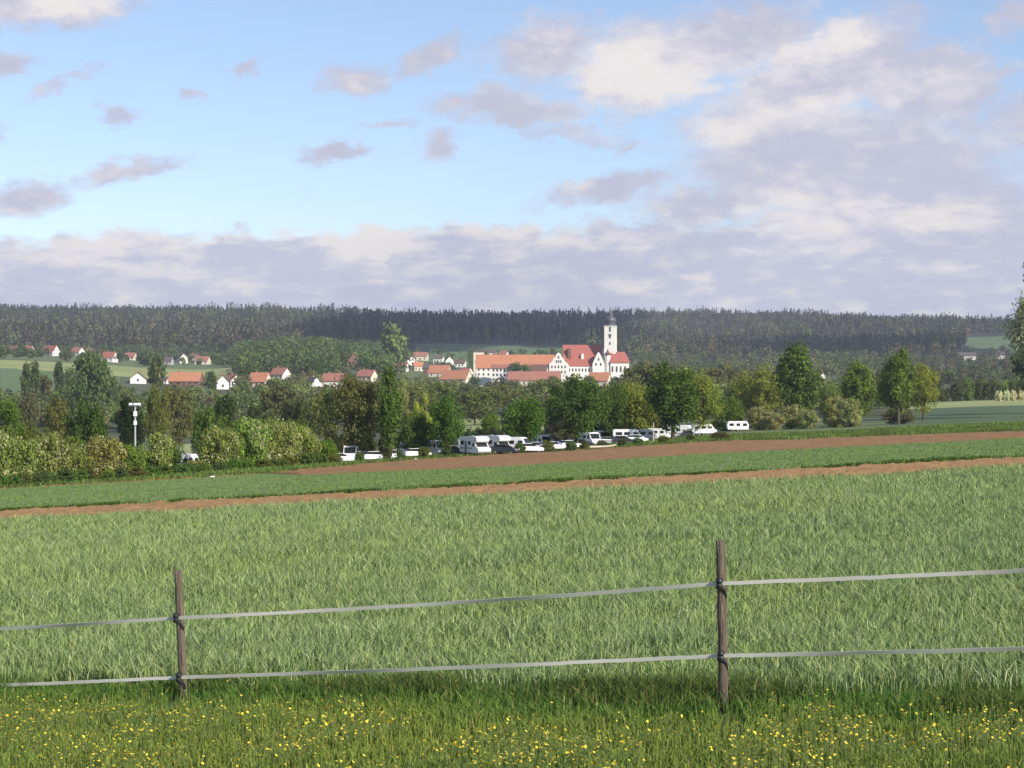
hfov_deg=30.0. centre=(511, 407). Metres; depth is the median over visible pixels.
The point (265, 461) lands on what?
bramble clump
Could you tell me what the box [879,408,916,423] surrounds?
round shrub
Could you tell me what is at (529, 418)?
broadleaf tree
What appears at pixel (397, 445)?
dark hedge bush
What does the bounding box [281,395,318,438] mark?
round shrub
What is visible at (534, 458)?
ploughed field
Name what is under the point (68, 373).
meadow tree
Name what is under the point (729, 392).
valley tree
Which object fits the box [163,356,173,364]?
village house
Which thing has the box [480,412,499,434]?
round shrub
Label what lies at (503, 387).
valley tree
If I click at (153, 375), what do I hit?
meadow tree
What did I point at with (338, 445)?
dark hedge bush
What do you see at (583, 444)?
bank shrub
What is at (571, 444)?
bank shrub
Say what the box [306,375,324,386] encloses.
village house
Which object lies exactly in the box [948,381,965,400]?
field hedge bush
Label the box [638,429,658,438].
camper van
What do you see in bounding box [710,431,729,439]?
bank shrub
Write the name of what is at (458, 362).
village house
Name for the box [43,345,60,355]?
village house
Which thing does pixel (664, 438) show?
bank shrub
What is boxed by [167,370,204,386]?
farmhouse
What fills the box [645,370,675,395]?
valley tree
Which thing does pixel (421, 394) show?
valley tree
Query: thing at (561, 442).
parked car
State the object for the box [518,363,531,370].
village tree
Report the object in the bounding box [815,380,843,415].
broadleaf tree
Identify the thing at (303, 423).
hedge shrub
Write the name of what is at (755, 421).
hawthorn bush
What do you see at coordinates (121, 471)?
bramble clump
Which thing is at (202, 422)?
broadleaf tree
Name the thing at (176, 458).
hedge shrub
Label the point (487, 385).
village tree
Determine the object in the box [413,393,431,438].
pale tree
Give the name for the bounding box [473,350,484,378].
monastery tower block
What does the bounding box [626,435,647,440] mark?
parked car
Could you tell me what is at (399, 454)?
bank shrub
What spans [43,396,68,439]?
round shrub
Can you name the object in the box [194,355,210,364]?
village house
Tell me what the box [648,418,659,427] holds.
dark hedge bush
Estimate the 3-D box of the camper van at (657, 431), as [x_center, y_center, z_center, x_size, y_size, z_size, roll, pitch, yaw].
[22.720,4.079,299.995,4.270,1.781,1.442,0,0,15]
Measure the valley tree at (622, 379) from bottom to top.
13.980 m
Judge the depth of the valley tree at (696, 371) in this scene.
639.18 m
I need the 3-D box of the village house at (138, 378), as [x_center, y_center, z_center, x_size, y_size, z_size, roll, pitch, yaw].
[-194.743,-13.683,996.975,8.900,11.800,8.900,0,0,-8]
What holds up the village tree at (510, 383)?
on the valley ground at (950, 411)
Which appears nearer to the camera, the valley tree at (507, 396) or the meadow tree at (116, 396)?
the valley tree at (507, 396)
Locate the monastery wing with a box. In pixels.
[476,353,554,385]
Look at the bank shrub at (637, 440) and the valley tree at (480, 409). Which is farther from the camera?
the valley tree at (480, 409)
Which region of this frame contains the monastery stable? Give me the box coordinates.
[529,364,548,370]
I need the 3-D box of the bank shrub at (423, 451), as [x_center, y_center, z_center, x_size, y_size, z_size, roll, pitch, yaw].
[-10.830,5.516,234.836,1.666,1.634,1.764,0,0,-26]
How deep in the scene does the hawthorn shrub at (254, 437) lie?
210.80 m
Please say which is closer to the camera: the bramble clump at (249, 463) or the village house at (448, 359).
the bramble clump at (249, 463)
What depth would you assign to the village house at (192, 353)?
1703.47 m
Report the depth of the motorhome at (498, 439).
244.64 m
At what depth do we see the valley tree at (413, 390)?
597.91 m
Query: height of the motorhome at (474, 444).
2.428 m
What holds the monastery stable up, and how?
on the valley ground at (950, 411)
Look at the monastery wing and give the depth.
1152.69 m
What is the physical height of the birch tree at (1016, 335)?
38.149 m
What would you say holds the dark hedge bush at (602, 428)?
on the valley ground at (950, 411)
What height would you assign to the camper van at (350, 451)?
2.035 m
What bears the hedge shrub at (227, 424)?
on the grass bank
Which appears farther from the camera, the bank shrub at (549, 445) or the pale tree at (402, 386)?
the pale tree at (402, 386)
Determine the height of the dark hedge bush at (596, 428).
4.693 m
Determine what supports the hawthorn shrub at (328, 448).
on the grass bank
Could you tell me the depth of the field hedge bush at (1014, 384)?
688.85 m
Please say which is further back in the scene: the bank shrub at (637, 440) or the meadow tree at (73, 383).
the meadow tree at (73, 383)
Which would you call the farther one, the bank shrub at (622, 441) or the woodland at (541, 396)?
the woodland at (541, 396)
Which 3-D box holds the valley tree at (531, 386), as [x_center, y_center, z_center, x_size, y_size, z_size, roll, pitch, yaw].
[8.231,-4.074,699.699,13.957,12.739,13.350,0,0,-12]
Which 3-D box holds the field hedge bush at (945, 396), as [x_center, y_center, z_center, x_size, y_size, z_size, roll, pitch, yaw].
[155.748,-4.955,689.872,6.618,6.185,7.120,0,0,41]
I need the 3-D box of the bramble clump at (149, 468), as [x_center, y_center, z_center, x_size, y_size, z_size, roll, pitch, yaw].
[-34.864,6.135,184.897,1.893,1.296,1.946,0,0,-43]
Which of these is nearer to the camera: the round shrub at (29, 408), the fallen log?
the fallen log
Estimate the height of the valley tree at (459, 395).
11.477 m
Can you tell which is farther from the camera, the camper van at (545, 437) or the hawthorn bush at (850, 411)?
the hawthorn bush at (850, 411)
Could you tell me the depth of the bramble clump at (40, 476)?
172.52 m
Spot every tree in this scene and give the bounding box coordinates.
[0,398,27,439]
[53,379,72,397]
[63,365,81,395]
[65,375,88,404]
[68,344,111,409]
[88,358,117,410]
[110,376,124,403]
[113,390,147,450]
[143,385,172,448]
[147,352,167,389]
[165,382,196,450]
[203,370,217,388]
[245,365,258,374]
[257,378,296,421]
[264,378,271,386]
[266,363,284,372]
[299,388,333,441]
[313,373,381,449]
[315,367,325,375]
[335,368,352,375]
[344,352,360,369]
[357,380,382,430]
[374,364,405,456]
[380,321,408,363]
[380,366,393,374]
[395,409,432,449]
[396,375,409,421]
[404,381,432,419]
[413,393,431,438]
[414,390,437,421]
[420,380,457,401]
[426,391,468,448]
[440,390,469,418]
[456,381,482,410]
[457,387,495,424]
[467,376,481,385]
[480,384,505,413]
[483,381,495,386]
[492,376,507,384]
[492,383,516,410]
[496,393,547,442]
[502,389,527,411]
[506,379,522,386]
[507,361,520,370]
[516,379,547,392]
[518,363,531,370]
[533,375,565,394]
[542,373,615,442]
[583,374,596,384]
[594,379,631,435]
[607,377,659,428]
[609,376,616,385]
[610,376,636,391]
[616,358,659,388]
[642,360,702,438]
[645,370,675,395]
[671,364,715,387]
[680,372,725,434]
[705,364,745,384]
[711,396,745,430]
[719,384,748,416]
[727,362,782,417]
[771,336,824,411]
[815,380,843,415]
[840,358,878,424]
[870,368,883,408]
[873,345,920,423]
[908,360,940,420]
[1003,262,1023,365]
[1008,350,1023,391]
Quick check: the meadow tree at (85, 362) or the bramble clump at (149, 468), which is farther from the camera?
the meadow tree at (85, 362)
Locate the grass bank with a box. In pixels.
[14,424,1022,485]
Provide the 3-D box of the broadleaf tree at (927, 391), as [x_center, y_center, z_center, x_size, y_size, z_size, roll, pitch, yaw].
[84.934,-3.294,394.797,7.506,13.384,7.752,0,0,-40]
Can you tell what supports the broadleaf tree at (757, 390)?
on the valley ground at (950, 411)
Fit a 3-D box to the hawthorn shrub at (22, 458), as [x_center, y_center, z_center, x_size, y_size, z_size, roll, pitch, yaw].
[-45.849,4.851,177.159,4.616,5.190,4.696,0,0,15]
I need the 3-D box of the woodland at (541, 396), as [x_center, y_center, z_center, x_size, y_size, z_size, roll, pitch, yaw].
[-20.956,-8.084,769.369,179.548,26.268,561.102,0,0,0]
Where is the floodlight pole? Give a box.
[129,403,140,446]
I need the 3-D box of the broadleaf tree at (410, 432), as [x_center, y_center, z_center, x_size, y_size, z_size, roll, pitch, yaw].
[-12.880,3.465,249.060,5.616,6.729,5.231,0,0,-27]
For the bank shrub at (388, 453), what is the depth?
231.13 m
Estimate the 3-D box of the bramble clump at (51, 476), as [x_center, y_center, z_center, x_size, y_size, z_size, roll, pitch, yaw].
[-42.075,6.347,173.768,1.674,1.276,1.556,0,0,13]
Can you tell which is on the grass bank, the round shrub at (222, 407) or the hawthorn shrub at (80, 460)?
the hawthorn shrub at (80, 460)
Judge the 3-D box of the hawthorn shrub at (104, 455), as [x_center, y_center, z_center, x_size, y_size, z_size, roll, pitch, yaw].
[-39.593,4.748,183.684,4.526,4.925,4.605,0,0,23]
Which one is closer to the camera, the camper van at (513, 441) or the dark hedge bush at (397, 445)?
the camper van at (513, 441)
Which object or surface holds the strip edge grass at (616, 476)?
on the crop field at (397, 476)
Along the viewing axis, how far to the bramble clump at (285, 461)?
210.55 m
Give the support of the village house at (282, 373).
on the valley ground at (950, 411)
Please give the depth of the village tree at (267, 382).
958.73 m
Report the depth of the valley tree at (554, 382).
678.33 m
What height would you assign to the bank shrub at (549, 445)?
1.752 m
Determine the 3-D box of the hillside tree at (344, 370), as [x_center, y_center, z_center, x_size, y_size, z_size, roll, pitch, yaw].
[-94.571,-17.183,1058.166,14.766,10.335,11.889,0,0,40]
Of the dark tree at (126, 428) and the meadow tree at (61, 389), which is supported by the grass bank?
the dark tree at (126, 428)
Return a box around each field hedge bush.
[937,386,952,401]
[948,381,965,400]
[961,377,976,400]
[973,377,989,399]
[984,377,1002,399]
[995,379,1011,399]
[1008,378,1022,399]
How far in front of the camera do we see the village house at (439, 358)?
1723.35 m
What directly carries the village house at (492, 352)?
on the valley ground at (950, 411)
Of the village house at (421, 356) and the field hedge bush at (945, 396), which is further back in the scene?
the village house at (421, 356)
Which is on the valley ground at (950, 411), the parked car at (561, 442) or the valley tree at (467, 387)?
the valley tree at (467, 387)
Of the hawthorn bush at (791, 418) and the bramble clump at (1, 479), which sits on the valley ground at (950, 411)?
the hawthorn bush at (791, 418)
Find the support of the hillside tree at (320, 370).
on the valley ground at (950, 411)
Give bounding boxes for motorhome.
[459,435,490,454]
[477,435,510,452]
[666,424,691,436]
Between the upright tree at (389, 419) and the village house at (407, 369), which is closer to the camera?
the upright tree at (389, 419)
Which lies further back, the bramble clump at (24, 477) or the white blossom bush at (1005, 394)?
the white blossom bush at (1005, 394)
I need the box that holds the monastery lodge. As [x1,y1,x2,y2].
[491,364,513,382]
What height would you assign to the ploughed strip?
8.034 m
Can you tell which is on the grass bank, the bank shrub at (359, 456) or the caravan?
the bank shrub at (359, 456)
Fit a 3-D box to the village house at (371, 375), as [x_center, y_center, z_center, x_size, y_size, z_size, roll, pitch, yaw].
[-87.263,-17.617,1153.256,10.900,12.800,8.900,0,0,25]
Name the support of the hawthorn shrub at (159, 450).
on the grass bank
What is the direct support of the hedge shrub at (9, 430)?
on the grass bank
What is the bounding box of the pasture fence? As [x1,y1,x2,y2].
[0,540,1023,711]
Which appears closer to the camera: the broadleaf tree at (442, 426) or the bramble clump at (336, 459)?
the bramble clump at (336, 459)
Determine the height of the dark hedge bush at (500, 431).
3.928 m
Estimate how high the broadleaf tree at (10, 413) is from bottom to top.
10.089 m
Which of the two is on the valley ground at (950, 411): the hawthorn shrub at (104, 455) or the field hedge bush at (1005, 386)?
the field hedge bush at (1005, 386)
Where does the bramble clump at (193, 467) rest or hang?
on the grass bank
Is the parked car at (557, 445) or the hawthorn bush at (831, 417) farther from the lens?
the hawthorn bush at (831, 417)
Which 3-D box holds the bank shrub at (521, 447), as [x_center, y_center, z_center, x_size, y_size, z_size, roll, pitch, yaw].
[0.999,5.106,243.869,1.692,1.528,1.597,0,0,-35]
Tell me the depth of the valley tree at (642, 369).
617.55 m
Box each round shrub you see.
[10,390,41,436]
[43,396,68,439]
[61,398,111,448]
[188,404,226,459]
[214,393,238,427]
[247,400,263,452]
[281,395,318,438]
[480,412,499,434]
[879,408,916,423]
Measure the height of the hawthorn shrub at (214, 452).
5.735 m
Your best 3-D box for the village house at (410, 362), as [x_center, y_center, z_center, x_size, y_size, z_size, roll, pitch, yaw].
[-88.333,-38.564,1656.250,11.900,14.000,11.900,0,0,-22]
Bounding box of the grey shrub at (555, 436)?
[543,416,579,440]
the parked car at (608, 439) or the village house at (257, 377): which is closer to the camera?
the parked car at (608, 439)
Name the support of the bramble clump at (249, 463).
on the grass bank
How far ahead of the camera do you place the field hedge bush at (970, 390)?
688.91 m
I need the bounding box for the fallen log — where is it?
[590,444,616,447]
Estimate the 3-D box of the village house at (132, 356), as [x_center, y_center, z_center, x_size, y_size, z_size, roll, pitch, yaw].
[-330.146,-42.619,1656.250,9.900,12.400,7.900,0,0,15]
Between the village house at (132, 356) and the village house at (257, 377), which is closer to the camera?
the village house at (257, 377)
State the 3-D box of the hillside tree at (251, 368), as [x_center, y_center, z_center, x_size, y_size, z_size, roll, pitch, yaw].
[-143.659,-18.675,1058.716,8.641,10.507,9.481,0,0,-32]
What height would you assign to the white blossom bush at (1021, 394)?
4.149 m
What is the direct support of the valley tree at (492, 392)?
on the valley ground at (950, 411)
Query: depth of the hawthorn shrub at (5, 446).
174.30 m
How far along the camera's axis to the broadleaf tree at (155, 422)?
328.95 m
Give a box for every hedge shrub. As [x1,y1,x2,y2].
[0,424,22,448]
[17,424,62,451]
[60,434,86,452]
[166,442,185,465]
[214,415,255,462]
[260,416,284,441]
[286,416,311,449]
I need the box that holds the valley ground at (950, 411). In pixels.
[0,319,1023,463]
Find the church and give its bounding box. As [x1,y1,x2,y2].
[562,306,629,379]
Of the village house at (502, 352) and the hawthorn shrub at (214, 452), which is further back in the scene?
the village house at (502, 352)
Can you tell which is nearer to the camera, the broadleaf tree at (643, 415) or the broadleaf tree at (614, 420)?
the broadleaf tree at (614, 420)
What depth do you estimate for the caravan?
337.23 m
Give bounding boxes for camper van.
[178,454,197,463]
[343,445,357,457]
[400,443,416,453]
[424,440,443,453]
[509,437,529,451]
[531,435,551,442]
[578,432,600,444]
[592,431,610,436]
[613,429,645,437]
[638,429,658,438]
[645,428,670,437]
[691,424,716,433]
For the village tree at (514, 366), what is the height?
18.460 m
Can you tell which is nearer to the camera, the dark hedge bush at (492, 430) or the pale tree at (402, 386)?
the dark hedge bush at (492, 430)
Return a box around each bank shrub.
[353,452,364,460]
[382,446,392,459]
[394,450,403,457]
[417,446,430,456]
[441,444,451,455]
[514,442,525,452]
[540,439,555,451]
[564,441,576,450]
[579,441,587,449]
[596,439,607,445]
[617,438,626,445]
[633,437,643,444]
[658,435,669,442]
[685,433,694,440]
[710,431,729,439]
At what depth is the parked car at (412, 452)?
243.21 m
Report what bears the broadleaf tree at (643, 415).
on the valley ground at (950, 411)
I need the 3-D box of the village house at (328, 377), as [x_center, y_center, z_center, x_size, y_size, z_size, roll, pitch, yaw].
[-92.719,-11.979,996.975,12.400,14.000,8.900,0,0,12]
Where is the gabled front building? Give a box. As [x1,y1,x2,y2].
[549,352,568,382]
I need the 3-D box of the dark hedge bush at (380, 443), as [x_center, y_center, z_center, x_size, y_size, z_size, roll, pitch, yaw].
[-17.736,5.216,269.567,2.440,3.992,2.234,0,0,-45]
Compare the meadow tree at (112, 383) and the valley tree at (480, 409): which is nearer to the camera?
the valley tree at (480, 409)
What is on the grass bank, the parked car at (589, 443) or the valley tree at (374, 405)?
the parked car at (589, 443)
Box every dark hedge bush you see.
[332,433,343,452]
[362,434,378,451]
[377,431,394,452]
[392,437,400,447]
[465,427,476,435]
[474,427,485,435]
[486,426,500,434]
[497,426,511,436]
[588,418,600,430]
[599,422,611,435]
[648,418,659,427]
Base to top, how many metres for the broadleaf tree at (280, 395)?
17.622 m
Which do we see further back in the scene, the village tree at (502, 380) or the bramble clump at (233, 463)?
the village tree at (502, 380)
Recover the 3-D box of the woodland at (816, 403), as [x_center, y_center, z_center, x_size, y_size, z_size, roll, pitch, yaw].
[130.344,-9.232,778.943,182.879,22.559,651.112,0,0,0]
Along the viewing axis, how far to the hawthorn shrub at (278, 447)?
216.54 m
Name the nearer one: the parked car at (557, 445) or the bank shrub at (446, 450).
the bank shrub at (446, 450)
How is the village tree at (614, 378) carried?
on the valley ground at (950, 411)
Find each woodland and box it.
[0,340,410,365]
[0,370,324,427]
[226,332,415,376]
[301,369,645,419]
[400,345,638,369]
[631,347,921,376]
[634,369,915,411]
[910,345,1023,388]
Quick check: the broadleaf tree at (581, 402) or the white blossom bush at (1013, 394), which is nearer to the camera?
the broadleaf tree at (581, 402)
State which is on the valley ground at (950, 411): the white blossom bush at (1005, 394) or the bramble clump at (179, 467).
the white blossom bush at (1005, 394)
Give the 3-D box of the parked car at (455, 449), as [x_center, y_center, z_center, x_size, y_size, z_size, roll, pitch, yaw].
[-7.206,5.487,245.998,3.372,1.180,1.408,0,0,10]
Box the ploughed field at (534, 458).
[0,431,1023,488]
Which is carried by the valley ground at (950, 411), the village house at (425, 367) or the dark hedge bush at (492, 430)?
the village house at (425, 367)
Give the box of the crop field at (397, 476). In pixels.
[0,438,1023,508]
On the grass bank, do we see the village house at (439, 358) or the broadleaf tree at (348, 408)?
the broadleaf tree at (348, 408)
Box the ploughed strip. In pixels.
[0,457,1023,520]
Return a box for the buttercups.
[0,680,1023,767]
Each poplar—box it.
[19,361,32,397]
[30,359,42,396]
[38,374,54,398]
[53,361,64,389]
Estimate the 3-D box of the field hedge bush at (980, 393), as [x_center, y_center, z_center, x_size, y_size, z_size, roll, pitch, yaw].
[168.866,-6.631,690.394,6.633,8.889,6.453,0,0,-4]
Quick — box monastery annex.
[589,372,610,385]
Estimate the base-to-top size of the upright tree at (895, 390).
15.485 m
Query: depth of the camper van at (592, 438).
276.59 m
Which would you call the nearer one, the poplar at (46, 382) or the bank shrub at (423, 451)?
the bank shrub at (423, 451)
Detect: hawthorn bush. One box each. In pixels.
[745,405,771,429]
[765,412,785,429]
[778,404,806,428]
[797,408,820,428]
[822,395,843,426]
[836,397,863,426]
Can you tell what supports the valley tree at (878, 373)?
on the valley ground at (950, 411)
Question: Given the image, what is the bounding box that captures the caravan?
[726,421,752,430]
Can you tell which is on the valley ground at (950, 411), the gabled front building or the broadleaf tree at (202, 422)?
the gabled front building
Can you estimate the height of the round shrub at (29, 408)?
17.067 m
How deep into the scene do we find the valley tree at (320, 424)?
418.46 m
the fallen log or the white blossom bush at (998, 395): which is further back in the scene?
the white blossom bush at (998, 395)
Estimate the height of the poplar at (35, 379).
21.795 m
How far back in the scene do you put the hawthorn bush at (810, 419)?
344.18 m
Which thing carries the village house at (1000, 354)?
on the valley ground at (950, 411)
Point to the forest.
(130, 324)
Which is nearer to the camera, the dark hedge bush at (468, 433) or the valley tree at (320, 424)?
the dark hedge bush at (468, 433)
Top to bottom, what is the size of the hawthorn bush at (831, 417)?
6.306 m
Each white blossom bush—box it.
[994,390,1002,400]
[1002,390,1010,400]
[1010,389,1016,400]
[1018,390,1023,400]
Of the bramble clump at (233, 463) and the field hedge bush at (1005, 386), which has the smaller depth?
the bramble clump at (233, 463)
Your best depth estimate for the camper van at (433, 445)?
248.59 m
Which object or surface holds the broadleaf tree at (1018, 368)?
on the valley ground at (950, 411)
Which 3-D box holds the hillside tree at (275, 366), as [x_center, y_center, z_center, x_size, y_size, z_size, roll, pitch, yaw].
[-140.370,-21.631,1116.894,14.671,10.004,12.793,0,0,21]
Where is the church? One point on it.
(582, 360)
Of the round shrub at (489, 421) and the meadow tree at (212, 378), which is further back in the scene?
the meadow tree at (212, 378)
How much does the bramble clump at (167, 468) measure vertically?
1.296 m
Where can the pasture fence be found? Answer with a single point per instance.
(181, 676)
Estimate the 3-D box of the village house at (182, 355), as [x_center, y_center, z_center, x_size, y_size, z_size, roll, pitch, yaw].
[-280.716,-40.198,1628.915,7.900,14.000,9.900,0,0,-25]
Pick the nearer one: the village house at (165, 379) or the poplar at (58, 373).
the poplar at (58, 373)
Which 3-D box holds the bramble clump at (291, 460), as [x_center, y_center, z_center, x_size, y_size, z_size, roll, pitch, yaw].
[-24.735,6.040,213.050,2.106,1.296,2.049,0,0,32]
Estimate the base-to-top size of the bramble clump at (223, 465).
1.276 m
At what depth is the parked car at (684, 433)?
299.41 m
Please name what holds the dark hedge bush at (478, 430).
on the grass bank
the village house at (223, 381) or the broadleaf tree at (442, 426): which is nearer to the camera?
the broadleaf tree at (442, 426)
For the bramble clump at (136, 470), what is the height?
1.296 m
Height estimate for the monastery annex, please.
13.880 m
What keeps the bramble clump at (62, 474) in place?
on the grass bank
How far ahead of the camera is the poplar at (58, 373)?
779.24 m
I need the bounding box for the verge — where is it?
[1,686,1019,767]
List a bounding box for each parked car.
[339,453,353,460]
[364,451,384,459]
[404,448,431,456]
[449,446,468,453]
[491,444,518,453]
[523,443,543,451]
[539,441,565,448]
[558,440,578,446]
[574,439,595,445]
[600,437,614,442]
[613,436,632,442]
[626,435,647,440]
[680,431,699,436]
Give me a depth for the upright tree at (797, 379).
363.97 m
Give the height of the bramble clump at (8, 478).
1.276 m
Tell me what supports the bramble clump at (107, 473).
on the grass bank
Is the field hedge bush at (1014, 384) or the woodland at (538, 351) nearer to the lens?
the field hedge bush at (1014, 384)
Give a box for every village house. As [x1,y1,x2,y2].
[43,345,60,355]
[72,346,84,355]
[102,351,117,361]
[125,352,136,359]
[130,370,146,383]
[159,377,168,383]
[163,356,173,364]
[176,353,187,362]
[190,352,198,360]
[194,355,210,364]
[216,373,229,388]
[226,373,241,386]
[248,371,270,386]
[270,366,290,379]
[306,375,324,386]
[322,372,346,388]
[356,368,378,381]
[397,362,408,371]
[406,355,417,365]
[412,361,423,370]
[413,351,428,360]
[422,363,434,374]
[428,364,450,376]
[433,354,444,362]
[439,369,471,383]
[444,355,453,364]
[454,358,466,366]
[460,367,472,373]
[485,349,496,354]
[498,350,508,354]
[957,351,975,359]
[996,351,1004,358]
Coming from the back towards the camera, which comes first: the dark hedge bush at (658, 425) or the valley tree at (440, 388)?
the valley tree at (440, 388)
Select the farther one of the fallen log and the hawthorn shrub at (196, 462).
the fallen log
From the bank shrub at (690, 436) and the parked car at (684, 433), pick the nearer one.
the bank shrub at (690, 436)
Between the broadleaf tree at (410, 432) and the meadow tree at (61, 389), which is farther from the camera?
the meadow tree at (61, 389)
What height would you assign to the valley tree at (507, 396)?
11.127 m
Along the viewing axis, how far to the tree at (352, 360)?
1319.07 m
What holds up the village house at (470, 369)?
on the valley ground at (950, 411)
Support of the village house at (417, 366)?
on the valley ground at (950, 411)
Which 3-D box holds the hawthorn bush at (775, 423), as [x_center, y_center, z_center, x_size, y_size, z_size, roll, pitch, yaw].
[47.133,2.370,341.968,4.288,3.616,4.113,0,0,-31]
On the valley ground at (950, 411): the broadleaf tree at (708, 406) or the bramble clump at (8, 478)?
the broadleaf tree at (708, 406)
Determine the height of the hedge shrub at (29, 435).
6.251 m
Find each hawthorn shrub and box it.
[0,430,13,476]
[0,433,47,484]
[31,432,76,475]
[61,442,98,475]
[83,432,129,477]
[116,442,149,475]
[141,432,174,470]
[187,459,205,469]
[197,422,243,468]
[232,416,273,465]
[258,415,303,466]
[292,424,321,463]
[315,439,339,461]
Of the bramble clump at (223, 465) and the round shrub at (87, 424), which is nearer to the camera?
the bramble clump at (223, 465)
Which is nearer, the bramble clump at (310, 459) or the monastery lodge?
the bramble clump at (310, 459)
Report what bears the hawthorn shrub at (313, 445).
on the grass bank
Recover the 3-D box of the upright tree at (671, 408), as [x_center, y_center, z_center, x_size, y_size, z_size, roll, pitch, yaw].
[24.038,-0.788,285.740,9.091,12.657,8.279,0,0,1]
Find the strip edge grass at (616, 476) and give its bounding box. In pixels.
[0,453,1023,510]
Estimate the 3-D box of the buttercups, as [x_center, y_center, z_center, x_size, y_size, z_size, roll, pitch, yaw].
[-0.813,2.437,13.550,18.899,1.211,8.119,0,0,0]
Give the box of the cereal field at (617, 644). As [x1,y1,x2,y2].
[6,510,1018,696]
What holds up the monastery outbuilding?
on the valley ground at (950, 411)
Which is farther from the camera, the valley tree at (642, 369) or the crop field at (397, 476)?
the valley tree at (642, 369)
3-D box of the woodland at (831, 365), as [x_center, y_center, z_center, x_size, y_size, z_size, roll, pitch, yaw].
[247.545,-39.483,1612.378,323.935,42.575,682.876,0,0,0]
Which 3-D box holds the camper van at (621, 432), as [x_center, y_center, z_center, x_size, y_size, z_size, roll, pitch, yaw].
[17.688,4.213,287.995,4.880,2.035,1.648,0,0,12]
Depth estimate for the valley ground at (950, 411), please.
1100.72 m
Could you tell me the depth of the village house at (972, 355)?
1896.76 m
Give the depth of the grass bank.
236.88 m
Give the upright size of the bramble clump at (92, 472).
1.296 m
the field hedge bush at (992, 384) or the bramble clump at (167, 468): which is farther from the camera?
the field hedge bush at (992, 384)
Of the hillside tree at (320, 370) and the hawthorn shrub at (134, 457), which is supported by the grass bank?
the hawthorn shrub at (134, 457)
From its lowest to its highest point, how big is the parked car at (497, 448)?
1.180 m
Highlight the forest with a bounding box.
[0,301,1016,360]
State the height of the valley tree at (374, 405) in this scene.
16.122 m
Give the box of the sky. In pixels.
[0,0,1023,324]
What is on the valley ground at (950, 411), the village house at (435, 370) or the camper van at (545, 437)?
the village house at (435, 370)
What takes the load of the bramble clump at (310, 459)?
on the grass bank
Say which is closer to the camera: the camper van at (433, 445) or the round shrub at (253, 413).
the camper van at (433, 445)
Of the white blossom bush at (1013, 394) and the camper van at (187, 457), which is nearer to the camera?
the camper van at (187, 457)
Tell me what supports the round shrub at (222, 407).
on the valley ground at (950, 411)
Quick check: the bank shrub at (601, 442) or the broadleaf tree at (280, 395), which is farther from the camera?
the broadleaf tree at (280, 395)
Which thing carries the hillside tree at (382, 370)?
on the valley ground at (950, 411)
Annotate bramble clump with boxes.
[0,474,8,486]
[3,473,21,486]
[13,472,31,483]
[31,471,49,484]
[38,471,58,481]
[56,468,76,481]
[72,469,89,480]
[83,468,101,480]
[100,468,115,478]
[113,467,129,477]
[127,466,150,476]
[143,465,160,475]
[157,464,173,474]
[170,463,190,473]
[174,462,203,472]
[198,462,212,472]
[212,461,228,470]
[226,457,242,468]
[239,458,254,468]
[254,458,273,467]
[271,457,290,466]
[280,456,297,465]
[298,451,315,463]
[314,451,328,463]
[326,454,343,462]
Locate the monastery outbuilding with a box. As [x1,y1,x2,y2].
[507,370,560,386]
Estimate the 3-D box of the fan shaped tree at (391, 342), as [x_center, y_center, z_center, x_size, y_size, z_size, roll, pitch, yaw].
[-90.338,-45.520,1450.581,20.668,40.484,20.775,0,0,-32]
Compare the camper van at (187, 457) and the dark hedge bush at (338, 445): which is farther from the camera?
the dark hedge bush at (338, 445)
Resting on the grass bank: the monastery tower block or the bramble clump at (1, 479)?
the bramble clump at (1, 479)
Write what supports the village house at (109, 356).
on the valley ground at (950, 411)
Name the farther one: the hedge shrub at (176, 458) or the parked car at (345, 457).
the parked car at (345, 457)
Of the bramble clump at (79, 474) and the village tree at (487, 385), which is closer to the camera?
the bramble clump at (79, 474)
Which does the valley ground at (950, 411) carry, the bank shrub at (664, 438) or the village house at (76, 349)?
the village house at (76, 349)
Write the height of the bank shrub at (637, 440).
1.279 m
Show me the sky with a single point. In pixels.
(834, 156)
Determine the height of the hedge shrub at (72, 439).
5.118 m
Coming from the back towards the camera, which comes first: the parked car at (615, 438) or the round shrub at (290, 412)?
the round shrub at (290, 412)
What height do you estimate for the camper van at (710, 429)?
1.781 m
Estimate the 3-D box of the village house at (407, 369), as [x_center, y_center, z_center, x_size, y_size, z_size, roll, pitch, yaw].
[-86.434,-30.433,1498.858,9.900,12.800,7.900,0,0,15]

